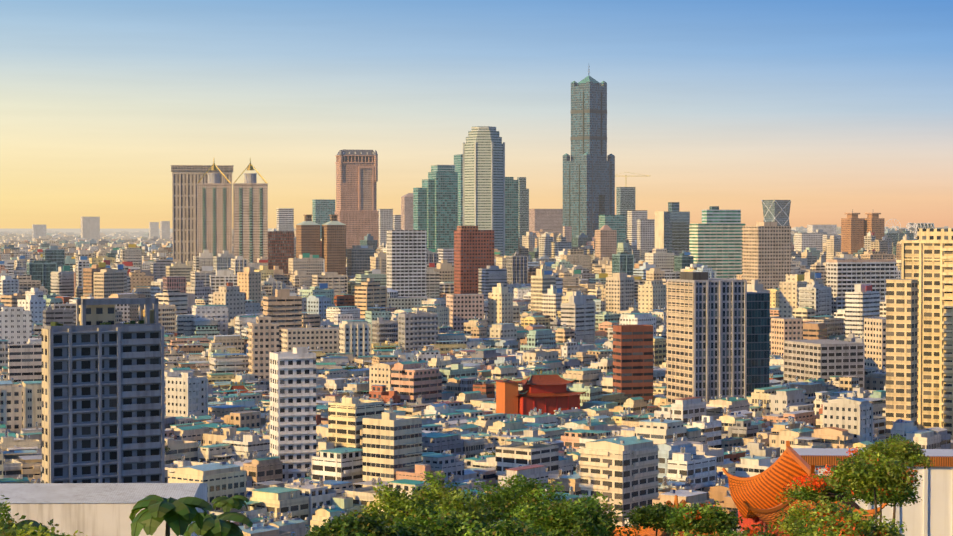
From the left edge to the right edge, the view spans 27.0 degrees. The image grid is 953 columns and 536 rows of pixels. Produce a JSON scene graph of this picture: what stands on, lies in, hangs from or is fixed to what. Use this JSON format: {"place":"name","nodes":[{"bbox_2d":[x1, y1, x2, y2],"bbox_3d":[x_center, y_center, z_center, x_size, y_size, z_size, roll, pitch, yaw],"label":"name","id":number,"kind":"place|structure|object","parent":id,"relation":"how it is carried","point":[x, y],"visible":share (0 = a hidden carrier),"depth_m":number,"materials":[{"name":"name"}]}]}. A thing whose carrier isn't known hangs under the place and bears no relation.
{"place":"outdoors","nodes":[
{"label":"outdoors","id":0,"kind":"place"},
{"bbox_2d":[0,229,276,232],"bbox_3d":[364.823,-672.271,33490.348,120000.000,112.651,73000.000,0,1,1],"label":"ground","id":1,"kind":"structure","parent":0,"point":[79,230],"depth_m":40534.52,"materials":[{"name":"grey"}]},
{"bbox_2d":[0,483,248,535],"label":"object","id":2,"kind":"structure","parent":1,"relation":"on","point":[96,509],"depth_m":438.22,"materials":[{"name":"concrete"}]},
{"bbox_2d":[171,159,267,262],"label":"twin gold towers","id":3,"kind":"structure","parent":1,"relation":"on","point":[201,207],"depth_m":2406.81,"materials":[{"name":"concrete"}]},
{"bbox_2d":[32,154,654,296],"bbox_3d":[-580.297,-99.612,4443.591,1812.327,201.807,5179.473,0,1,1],"label":"high-rise buildings","id":4,"kind":"structure","parent":1,"relation":"on","point":[432,209],"depth_m":2800.06,"materials":[{"name":"concrete"}]},
{"bbox_2d":[335,149,378,248],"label":"skyscraper","id":5,"kind":"structure","parent":1,"relation":"on","point":[356,212],"depth_m":3207.27,"materials":[{"name":"concrete"}]},
{"bbox_2d":[221,368,587,414],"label":"red buildings","id":6,"kind":"structure","parent":1,"relation":"on","point":[550,392],"depth_m":906.55,"materials":[{"name":"concrete"}]},
{"bbox_2d":[0,365,934,535],"bbox_3d":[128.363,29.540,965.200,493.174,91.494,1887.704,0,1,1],"label":"trees","id":7,"kind":"object","parent":1,"relation":"on","point":[878,472],"visible":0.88,"depth_m":157.04,"materials":[{"name":"plant"}]},
{"bbox_2d":[0,226,952,535],"bbox_3d":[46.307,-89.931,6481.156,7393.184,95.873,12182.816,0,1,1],"label":"city buildings","id":8,"kind":"structure","parent":1,"relation":"on","point":[410,402],"depth_m":1017.50,"materials":[{"name":"concrete"}]},
{"bbox_2d":[8,229,952,483],"bbox_3d":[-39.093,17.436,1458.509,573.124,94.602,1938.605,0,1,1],"label":"apartment towers","id":9,"kind":"structure","parent":1,"relation":"on","point":[96,369],"depth_m":804.98,"materials":[{"name":"concrete"}]},
{"bbox_2d":[463,126,504,255],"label":"skyscraper","id":10,"kind":"structure","parent":1,"relation":"on","point":[483,177],"depth_m":2601.49,"materials":[{"name":"concrete"}]},
{"bbox_2d":[563,66,614,237],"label":"tower","id":11,"kind":"structure","parent":1,"relation":"on","point":[588,183],"depth_m":3319.17,"materials":[{"name":"glass"}]},
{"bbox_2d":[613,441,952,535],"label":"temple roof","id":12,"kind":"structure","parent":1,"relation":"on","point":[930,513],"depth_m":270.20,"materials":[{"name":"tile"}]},
{"bbox_2d":[655,200,934,317],"bbox_3d":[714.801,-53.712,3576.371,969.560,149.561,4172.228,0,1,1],"label":"skyline","id":13,"kind":"structure","parent":1,"relation":"on","point":[724,244],"depth_m":2306.73,"materials":[{"name":"concrete"}]},
{"bbox_2d":[0,0,952,228],"label":"sky","id":14,"kind":"structure","parent":0,"point":[830,108],"materials":[{"name":"blue"}]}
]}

